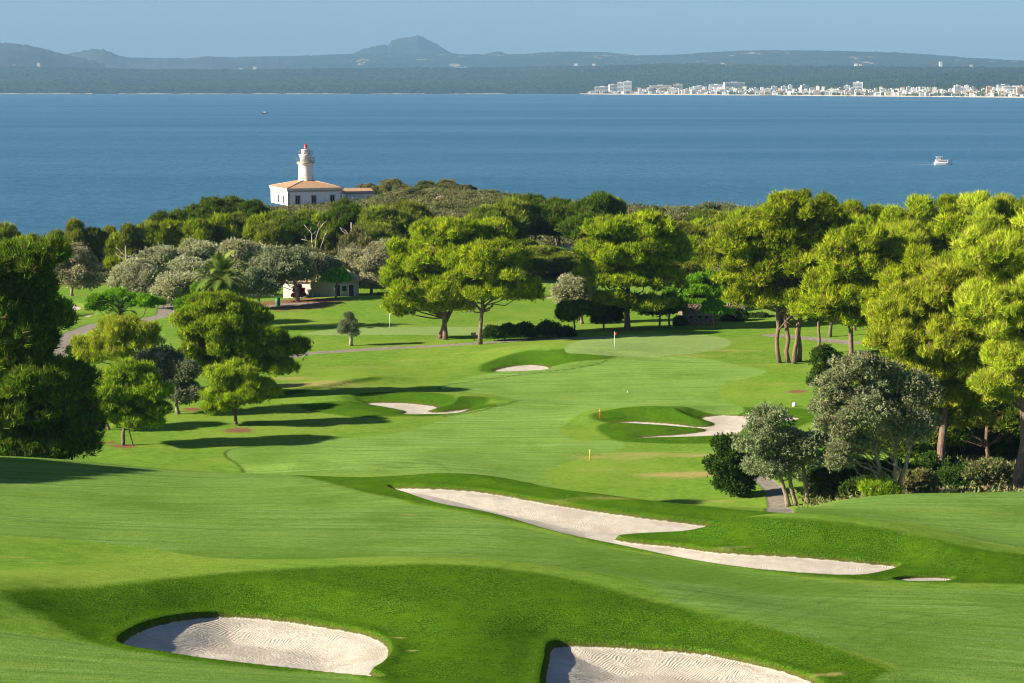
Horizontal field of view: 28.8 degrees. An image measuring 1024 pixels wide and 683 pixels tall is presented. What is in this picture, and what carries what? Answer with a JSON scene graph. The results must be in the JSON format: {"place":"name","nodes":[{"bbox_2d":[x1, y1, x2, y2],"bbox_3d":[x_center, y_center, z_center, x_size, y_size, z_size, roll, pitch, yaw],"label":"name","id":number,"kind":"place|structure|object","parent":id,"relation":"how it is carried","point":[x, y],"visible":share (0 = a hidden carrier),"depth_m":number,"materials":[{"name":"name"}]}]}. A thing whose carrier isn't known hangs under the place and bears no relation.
{"place":"outdoors","nodes":[
{"label":"outdoors","id":0,"kind":"place"},
{"bbox_2d":[0,42,104,68],"bbox_3d":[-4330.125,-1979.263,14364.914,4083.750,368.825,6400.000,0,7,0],"label":"hill","id":1,"kind":"structure","parent":0,"point":[13,54],"depth_m":13864.02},
{"bbox_2d":[66,49,298,69],"bbox_3d":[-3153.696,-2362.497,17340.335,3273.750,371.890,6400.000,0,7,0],"label":"hill","id":2,"kind":"structure","parent":0,"point":[109,59],"depth_m":16994.73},
{"bbox_2d":[353,35,455,53],"bbox_3d":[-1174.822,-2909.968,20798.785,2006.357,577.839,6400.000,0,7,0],"label":"mountain","id":3,"kind":"structure","parent":0,"point":[417,44],"depth_m":20446.26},
{"bbox_2d":[53,303,858,512],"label":"path","id":4,"kind":"structure","parent":0,"point":[775,496],"depth_m":245.54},
{"bbox_2d":[0,192,1023,682],"bbox_3d":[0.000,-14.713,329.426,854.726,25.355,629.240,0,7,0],"label":"ground","id":5,"kind":"structure","parent":0,"point":[296,504],"depth_m":99.33,"materials":[{"name":"plant"}]},
{"bbox_2d":[0,231,109,459],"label":"pine tree","id":6,"kind":"object","parent":5,"relation":"on","point":[44,391],"visible":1,"depth_m":138.82,"materials":[{"name":"green plant"}]},
{"bbox_2d":[62,216,94,254],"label":"pine tree","id":7,"kind":"object","parent":5,"relation":"on","point":[74,231],"visible":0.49,"depth_m":349.58,"materials":[{"name":"green plant"}]},
{"bbox_2d":[53,240,105,295],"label":"olive tree","id":8,"kind":"object","parent":5,"relation":"on","point":[77,272],"visible":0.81,"depth_m":303.96,"materials":[{"name":"green plant"}]},
{"bbox_2d":[83,226,109,271],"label":"pine tree","id":9,"kind":"object","parent":5,"relation":"on","point":[97,238],"visible":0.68,"depth_m":350.67,"materials":[{"name":"green plant"}]},
{"bbox_2d":[101,230,123,270],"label":"pine tree","id":10,"kind":"object","parent":5,"relation":"on","point":[112,258],"visible":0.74,"depth_m":349.28,"materials":[{"name":"green plant"}]},
{"bbox_2d":[68,311,166,364],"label":"pine tree","id":11,"kind":"object","parent":5,"relation":"on","point":[123,336],"visible":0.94,"depth_m":206.26,"materials":[{"name":"green plant"}]},
{"bbox_2d":[101,294,138,316],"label":"palm tree","id":12,"kind":"object","parent":5,"relation":"on","point":[117,305],"visible":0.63,"depth_m":227.06,"materials":[{"name":"green plant"}]},
{"bbox_2d":[83,287,165,317],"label":"bush","id":13,"kind":"object","parent":5,"relation":"on","point":[95,301],"visible":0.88,"depth_m":237.47,"materials":[{"name":"green plant"}]},
{"bbox_2d":[111,222,143,262],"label":"pine tree","id":14,"kind":"object","parent":5,"relation":"on","point":[128,230],"visible":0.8,"depth_m":349.04,"materials":[{"name":"green plant"}]},
{"bbox_2d":[105,255,159,288],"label":"olive tree","id":15,"kind":"object","parent":5,"relation":"on","point":[114,278],"visible":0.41,"depth_m":299.63,"materials":[{"name":"green plant"}]},
{"bbox_2d":[92,355,175,445],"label":"pine tree","id":16,"kind":"object","parent":5,"relation":"on","point":[133,392],"visible":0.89,"depth_m":175.40,"materials":[{"name":"green plant"}]},
{"bbox_2d":[119,261,168,307],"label":"olive tree","id":17,"kind":"object","parent":5,"relation":"on","point":[137,277],"visible":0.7,"depth_m":287.66,"materials":[{"name":"green plant"}]},
{"bbox_2d":[132,218,158,249],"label":"pine tree","id":18,"kind":"object","parent":5,"relation":"on","point":[146,228],"visible":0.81,"depth_m":350.40,"materials":[{"name":"green plant"}]},
{"bbox_2d":[132,242,197,271],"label":"olive tree","id":19,"kind":"object","parent":5,"relation":"on","point":[160,255],"visible":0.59,"depth_m":315.92,"materials":[{"name":"green plant"}]},
{"bbox_2d":[132,343,203,413],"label":"olive tree","id":20,"kind":"object","parent":5,"relation":"on","point":[179,370],"visible":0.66,"depth_m":193.23,"materials":[{"name":"green plant"}]},
{"bbox_2d":[150,217,185,250],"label":"pine tree","id":21,"kind":"object","parent":5,"relation":"on","point":[170,231],"visible":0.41,"depth_m":350.65,"materials":[{"name":"green plant"}]},
{"bbox_2d":[148,270,210,326],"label":"olive tree","id":22,"kind":"object","parent":5,"relation":"on","point":[169,288],"visible":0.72,"depth_m":267.98,"materials":[{"name":"green plant"}]},
{"bbox_2d":[161,252,230,279],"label":"olive tree","id":23,"kind":"object","parent":5,"relation":"on","point":[180,264],"visible":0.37,"depth_m":299.96,"materials":[{"name":"green plant"}]},
{"bbox_2d":[177,235,219,260],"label":"olive tree","id":24,"kind":"object","parent":5,"relation":"on","point":[202,249],"visible":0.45,"depth_m":318.74,"materials":[{"name":"green plant"}]},
{"bbox_2d":[179,215,218,245],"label":"pine tree","id":25,"kind":"object","parent":5,"relation":"on","point":[198,228],"visible":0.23,"depth_m":346.46,"materials":[{"name":"green plant"}]},
{"bbox_2d":[197,195,233,213],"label":"pine tree","id":26,"kind":"object","parent":5,"relation":"on","point":[218,205],"visible":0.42,"depth_m":397.87,"materials":[{"name":"green plant"}]},
{"bbox_2d":[192,248,250,298],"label":"palm tree","id":27,"kind":"object","parent":5,"relation":"on","point":[222,265],"visible":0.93,"depth_m":261.80,"materials":[{"name":"green plant"}]},
{"bbox_2d":[206,210,242,243],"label":"pine tree","id":28,"kind":"object","parent":5,"relation":"on","point":[223,227],"visible":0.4,"depth_m":350.49,"materials":[{"name":"green plant"}]},
{"bbox_2d":[166,287,313,378],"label":"pine tree","id":29,"kind":"object","parent":5,"relation":"on","point":[227,324],"visible":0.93,"depth_m":202.76,"materials":[{"name":"green plant"}]},
{"bbox_2d":[214,237,267,273],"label":"olive tree","id":30,"kind":"object","parent":5,"relation":"on","point":[244,250],"visible":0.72,"depth_m":316.60,"materials":[{"name":"green plant"}]},
{"bbox_2d":[197,356,285,424],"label":"pine tree","id":31,"kind":"object","parent":5,"relation":"on","point":[235,384],"visible":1,"depth_m":186.92,"materials":[{"name":"green plant"}]},
{"bbox_2d":[232,197,270,216],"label":"pine tree","id":32,"kind":"object","parent":5,"relation":"on","point":[248,207],"visible":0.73,"depth_m":397.94,"materials":[{"name":"green plant"}]},
{"bbox_2d":[241,209,268,243],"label":"pine tree","id":33,"kind":"object","parent":5,"relation":"on","point":[248,232],"visible":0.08,"depth_m":350.49,"materials":[{"name":"green plant"}]},
{"bbox_2d":[129,620,382,674],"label":"sand bunker","id":34,"kind":"object","parent":5,"relation":"on","point":[273,644],"visible":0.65,"depth_m":71.78},
{"bbox_2d":[232,265,281,301],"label":"olive tree","id":35,"kind":"object","parent":5,"relation":"on","point":[260,284],"visible":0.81,"depth_m":284.74,"materials":[{"name":"green plant"}]},
{"bbox_2d":[253,221,294,248],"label":"pine tree","id":36,"kind":"object","parent":5,"relation":"on","point":[268,233],"visible":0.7,"depth_m":338.60,"materials":[{"name":"green plant"}]},
{"bbox_2d":[247,242,317,301],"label":"olive tree","id":37,"kind":"object","parent":5,"relation":"on","point":[283,265],"visible":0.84,"depth_m":290.93,"materials":[{"name":"green plant"}]},
{"bbox_2d":[279,214,319,244],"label":"pine tree","id":38,"kind":"object","parent":5,"relation":"on","point":[296,228],"visible":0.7,"depth_m":343.50,"materials":[{"name":"green plant"}]},
{"bbox_2d":[269,143,343,205],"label":"lighthouse","id":39,"kind":"object","parent":5,"relation":"on","point":[306,187],"visible":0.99,"depth_m":502.13,"materials":[{"name":"paint"}]},
{"bbox_2d":[308,250,346,296],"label":"olive tree","id":40,"kind":"object","parent":5,"relation":"on","point":[322,263],"visible":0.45,"depth_m":298.48,"materials":[{"name":"green plant"}]},
{"bbox_2d":[316,224,343,251],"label":"pine tree","id":41,"kind":"object","parent":5,"relation":"on","point":[331,239],"visible":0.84,"depth_m":350.47,"materials":[{"name":"green plant"}]},
{"bbox_2d":[312,270,360,296],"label":"cottage","id":42,"kind":"structure","parent":5,"relation":"on","point":[324,289],"depth_m":301.72,"materials":[{"name":"paint"}]},
{"bbox_2d":[317,267,355,298],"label":"fig tree","id":43,"kind":"object","parent":5,"relation":"on","point":[337,275],"visible":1,"depth_m":293.47,"materials":[{"name":"plant"}]},
{"bbox_2d":[315,202,363,233],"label":"pine tree","id":44,"kind":"object","parent":5,"relation":"on","point":[338,217],"visible":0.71,"depth_m":349.75,"materials":[{"name":"green plant"}]},
{"bbox_2d":[336,310,361,345],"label":"olive tree","id":45,"kind":"object","parent":5,"relation":"on","point":[347,324],"visible":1,"depth_m":247.34,"materials":[{"name":"green plant"}]},
{"bbox_2d":[333,222,375,265],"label":"tree","id":46,"kind":"object","parent":5,"relation":"on","point":[353,237],"visible":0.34,"depth_m":332.05,"materials":[{"name":"green plant"}]},
{"bbox_2d":[342,188,374,202],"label":"annex building","id":47,"kind":"structure","parent":5,"relation":"on","point":[355,193],"depth_m":510.59,"materials":[{"name":"paint"}]},
{"bbox_2d":[338,238,390,292],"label":"olive tree","id":48,"kind":"object","parent":5,"relation":"on","point":[366,259],"visible":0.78,"depth_m":306.08,"materials":[{"name":"green plant"}]},
{"bbox_2d":[358,220,408,241],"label":"pine tree","id":49,"kind":"object","parent":5,"relation":"on","point":[379,231],"visible":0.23,"depth_m":333.74,"materials":[{"name":"green plant"}]},
{"bbox_2d":[352,200,417,240],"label":"pine tree","id":50,"kind":"object","parent":5,"relation":"on","point":[398,219],"visible":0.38,"depth_m":342.39,"materials":[{"name":"green plant"}]},
{"bbox_2d":[389,198,432,221],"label":"pine tree","id":51,"kind":"object","parent":5,"relation":"on","point":[418,210],"visible":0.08,"depth_m":351.08,"materials":[{"name":"green plant"}]},
{"bbox_2d":[378,215,517,339],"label":"pine tree","id":52,"kind":"object","parent":5,"relation":"on","point":[405,278],"visible":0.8,"depth_m":250.29,"materials":[{"name":"green plant"}]},
{"bbox_2d":[423,235,547,344],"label":"pine tree","id":53,"kind":"object","parent":5,"relation":"on","point":[484,269],"visible":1,"depth_m":244.19,"materials":[{"name":"green plant"}]},
{"bbox_2d":[0,185,1023,507],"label":"scrub cover","id":54,"kind":"object","parent":5,"relation":"on","point":[456,199],"visible":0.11,"depth_m":441.52,"materials":[{"name":"green plant"}]},
{"bbox_2d":[556,245,576,253],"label":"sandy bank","id":55,"kind":"structure","parent":54,"relation":"on","point":[567,246],"depth_m":350.80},
{"bbox_2d":[536,203,577,245],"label":"pine tree","id":56,"kind":"object","parent":55,"relation":"on","point":[561,212],"visible":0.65,"depth_m":350.20,"materials":[{"name":"green plant"}]},
{"bbox_2d":[489,196,540,239],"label":"pine tree","id":57,"kind":"object","parent":5,"relation":"on","point":[516,213],"visible":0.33,"depth_m":347.79,"materials":[{"name":"green plant"}]},
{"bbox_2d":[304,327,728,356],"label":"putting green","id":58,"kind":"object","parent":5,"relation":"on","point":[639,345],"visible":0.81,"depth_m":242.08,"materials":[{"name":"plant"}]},
{"bbox_2d":[516,255,552,275],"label":"pine tree","id":59,"kind":"object","parent":5,"relation":"on","point":[540,264],"visible":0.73,"depth_m":328.75,"materials":[{"name":"green plant"}]},
{"bbox_2d":[527,201,556,239],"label":"pine tree","id":60,"kind":"object","parent":5,"relation":"on","point":[540,210],"visible":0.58,"depth_m":350.56,"materials":[{"name":"green plant"}]},
{"bbox_2d":[535,318,564,336],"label":"bush","id":61,"kind":"object","parent":5,"relation":"on","point":[545,327],"visible":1,"depth_m":251.06,"materials":[{"name":"green plant"}]},
{"bbox_2d":[543,250,580,274],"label":"pine tree","id":62,"kind":"object","parent":5,"relation":"on","point":[561,261],"visible":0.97,"depth_m":330.36,"materials":[{"name":"green plant"}]},
{"bbox_2d":[549,273,599,323],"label":"olive tree","id":63,"kind":"object","parent":5,"relation":"on","point":[570,286],"visible":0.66,"depth_m":268.50,"materials":[{"name":"green plant"}]},
{"bbox_2d":[553,210,600,240],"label":"pine tree","id":64,"kind":"object","parent":5,"relation":"on","point":[568,226],"visible":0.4,"depth_m":343.19,"materials":[{"name":"green plant"}]},
{"bbox_2d":[553,297,606,328],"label":"pine tree","id":65,"kind":"object","parent":5,"relation":"on","point":[567,310],"visible":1,"depth_m":254.88,"materials":[{"name":"green plant"}]},
{"bbox_2d":[577,188,625,216],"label":"pine tree","id":66,"kind":"object","parent":5,"relation":"on","point":[606,202],"visible":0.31,"depth_m":358.86,"materials":[{"name":"green plant"}]},
{"bbox_2d":[588,301,632,328],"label":"tree","id":67,"kind":"object","parent":5,"relation":"on","point":[614,314],"visible":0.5,"depth_m":259.18,"materials":[{"name":"green plant"}]},
{"bbox_2d":[570,208,696,329],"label":"pine tree","id":68,"kind":"object","parent":5,"relation":"on","point":[655,243],"visible":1,"depth_m":254.33,"materials":[{"name":"green plant"}]},
{"bbox_2d":[404,491,888,574],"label":"sand bunker","id":69,"kind":"object","parent":5,"relation":"on","point":[590,526],"visible":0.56,"depth_m":106.47},
{"bbox_2d":[551,649,801,682],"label":"sand bunker","id":70,"kind":"object","parent":5,"relation":"on","point":[589,666],"visible":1,"depth_m":69.72},
{"bbox_2d":[661,270,732,304],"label":"bush","id":71,"kind":"object","parent":5,"relation":"on","point":[702,288],"visible":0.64,"depth_m":281.58,"materials":[{"name":"green plant"}]},
{"bbox_2d":[678,304,715,324],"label":"stone hut","id":72,"kind":"object","parent":5,"relation":"on","point":[692,314],"visible":0.63,"depth_m":263.95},
{"bbox_2d":[690,238,725,274],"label":"pine tree","id":73,"kind":"object","parent":5,"relation":"on","point":[712,258],"visible":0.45,"depth_m":314.69,"materials":[{"name":"green plant"}]},
{"bbox_2d":[699,298,731,328],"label":"pine tree","id":74,"kind":"object","parent":5,"relation":"on","point":[713,306],"visible":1,"depth_m":255.90,"materials":[{"name":"green plant"}]},
{"bbox_2d":[716,305,749,321],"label":"bush","id":75,"kind":"object","parent":5,"relation":"on","point":[736,314],"visible":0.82,"depth_m":268.75,"materials":[{"name":"green plant"}]},
{"bbox_2d":[701,432,766,496],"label":"bush","id":76,"kind":"object","parent":5,"relation":"on","point":[731,477],"visible":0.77,"depth_m":153.91,"materials":[{"name":"green plant"}]},
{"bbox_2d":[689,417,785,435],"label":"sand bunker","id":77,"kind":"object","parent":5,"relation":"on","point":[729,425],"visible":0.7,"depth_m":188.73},
{"bbox_2d":[702,187,855,363],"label":"pine tree","id":78,"kind":"object","parent":5,"relation":"on","point":[786,222],"visible":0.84,"depth_m":224.20,"materials":[{"name":"green plant"}]},
{"bbox_2d":[730,400,832,506],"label":"olive tree","id":79,"kind":"object","parent":5,"relation":"on","point":[793,446],"visible":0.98,"depth_m":147.47,"materials":[{"name":"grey plant"}]},
{"bbox_2d":[805,343,843,385],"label":"bush","id":80,"kind":"object","parent":5,"relation":"on","point":[823,353],"visible":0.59,"depth_m":209.25,"materials":[{"name":"green plant"}]},
{"bbox_2d":[808,464,855,499],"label":"bush","id":81,"kind":"object","parent":5,"relation":"on","point":[823,477],"visible":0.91,"depth_m":148.98,"materials":[{"name":"green plant"}]},
{"bbox_2d":[785,221,922,358],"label":"pine tree","id":82,"kind":"object","parent":5,"relation":"on","point":[835,293],"visible":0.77,"depth_m":214.05,"materials":[{"name":"green plant"}]},
{"bbox_2d":[805,350,948,486],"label":"olive tree","id":83,"kind":"object","parent":5,"relation":"on","point":[868,399],"visible":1,"depth_m":140.16,"materials":[{"name":"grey plant"}]},
{"bbox_2d":[856,470,903,496],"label":"bush","id":84,"kind":"object","parent":5,"relation":"on","point":[872,485],"visible":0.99,"depth_m":140.70,"materials":[{"name":"green plant"}]},
{"bbox_2d":[860,265,912,348],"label":"pine tree","id":85,"kind":"object","parent":5,"relation":"on","point":[890,275],"visible":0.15,"depth_m":199.98,"materials":[{"name":"green plant"}]},
{"bbox_2d":[867,457,916,479],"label":"bush","id":86,"kind":"object","parent":5,"relation":"on","point":[885,464],"visible":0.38,"depth_m":151.05,"materials":[{"name":"green plant"}]},
{"bbox_2d":[876,203,912,227],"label":"pine tree","id":87,"kind":"object","parent":5,"relation":"on","point":[889,213],"visible":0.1,"depth_m":254.16,"materials":[{"name":"green plant"}]},
{"bbox_2d":[874,218,933,265],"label":"pine tree","id":88,"kind":"object","parent":5,"relation":"on","point":[914,229],"visible":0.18,"depth_m":221.16,"materials":[{"name":"green plant"}]},
{"bbox_2d":[878,242,936,280],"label":"pine tree","id":89,"kind":"object","parent":5,"relation":"on","point":[915,256],"visible":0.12,"depth_m":204.93,"materials":[{"name":"green plant"}]},
{"bbox_2d":[892,467,941,493],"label":"bush","id":90,"kind":"object","parent":5,"relation":"on","point":[922,479],"visible":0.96,"depth_m":144.76,"materials":[{"name":"green plant"}]},
{"bbox_2d":[903,192,939,240],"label":"pine tree","id":91,"kind":"object","parent":5,"relation":"on","point":[921,208],"visible":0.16,"depth_m":253.23,"materials":[{"name":"green plant"}]},
{"bbox_2d":[851,354,1005,459],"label":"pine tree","id":92,"kind":"object","parent":5,"relation":"on","point":[902,449],"visible":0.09,"depth_m":161.67,"materials":[{"name":"green plant"}]},
{"bbox_2d":[911,450,967,482],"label":"bush","id":93,"kind":"object","parent":5,"relation":"on","point":[930,459],"visible":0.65,"depth_m":152.10,"materials":[{"name":"green plant"}]},
{"bbox_2d":[859,252,1023,485],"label":"pine tree","id":94,"kind":"object","parent":5,"relation":"on","point":[942,347],"visible":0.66,"depth_m":149.59,"materials":[{"name":"green plant"}]},
{"bbox_2d":[924,210,968,258],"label":"pine tree","id":95,"kind":"object","parent":5,"relation":"on","point":[944,228],"visible":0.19,"depth_m":220.91,"materials":[{"name":"green plant"}]},
{"bbox_2d":[934,191,971,215],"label":"pine tree","id":96,"kind":"object","parent":5,"relation":"on","point":[947,203],"visible":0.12,"depth_m":260.77,"materials":[{"name":"green plant"}]},
{"bbox_2d":[932,462,987,487],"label":"bush","id":97,"kind":"object","parent":5,"relation":"on","point":[951,475],"visible":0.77,"depth_m":149.23,"materials":[{"name":"green plant"}]},
{"bbox_2d":[916,399,1019,457],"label":"pine tree","id":98,"kind":"object","parent":5,"relation":"on","point":[1007,425],"visible":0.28,"depth_m":160.07,"materials":[{"name":"green plant"}]},
{"bbox_2d":[918,370,1019,460],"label":"pine tree","id":99,"kind":"object","parent":5,"relation":"on","point":[1002,446],"visible":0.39,"depth_m":164.03,"materials":[{"name":"green plant"}]},
{"bbox_2d":[956,188,999,226],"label":"pine tree","id":100,"kind":"object","parent":5,"relation":"on","point":[982,201],"visible":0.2,"depth_m":253.69,"materials":[{"name":"green plant"}]},
{"bbox_2d":[948,208,1023,490],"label":"pine tree","id":101,"kind":"object","parent":5,"relation":"on","point":[993,304],"visible":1,"depth_m":140.10,"materials":[{"name":"green plant"}]},
{"bbox_2d":[960,455,1014,486],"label":"bush","id":102,"kind":"object","parent":5,"relation":"on","point":[996,470],"visible":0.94,"depth_m":147.91,"materials":[{"name":"green plant"}]},
{"bbox_2d":[997,194,1023,226],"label":"pine tree","id":103,"kind":"object","parent":5,"relation":"on","point":[1008,212],"visible":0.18,"depth_m":254.44,"materials":[{"name":"green plant"}]},
{"bbox_2d":[0,94,1023,237],"bbox_3d":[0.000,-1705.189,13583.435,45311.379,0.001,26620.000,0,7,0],"label":"sea","id":104,"kind":"structure","parent":0,"point":[117,161],"depth_m":1229.31,"materials":[{"name":"liquid"}]},
{"bbox_2d":[0,50,1023,96],"bbox_3d":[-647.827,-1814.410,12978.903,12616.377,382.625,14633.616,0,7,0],"label":"wooded shore","id":105,"kind":"structure","parent":0,"point":[557,72],"depth_m":11127.28,"materials":[{"name":"plant"}]},
{"bbox_2d":[580,93,1023,97],"bbox_3d":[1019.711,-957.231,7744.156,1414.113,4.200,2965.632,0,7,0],"label":"quay","id":106,"kind":"structure","parent":105,"relation":"on","point":[818,95],"depth_m":7539.63,"materials":[{"name":"stone"}]},
{"bbox_2d":[593,86,1023,96],"bbox_3d":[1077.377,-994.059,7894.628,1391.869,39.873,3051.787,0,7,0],"label":"seaside town buildings","id":107,"kind":"structure","parent":105,"relation":"on","point":[858,93],"depth_m":7469.81,"materials":[{"name":"white concrete"}]},
{"bbox_2d":[0,0,1023,59],"label":"sky","id":108,"kind":"structure","parent":0,"point":[990,29],"materials":[{"name":"blue"}]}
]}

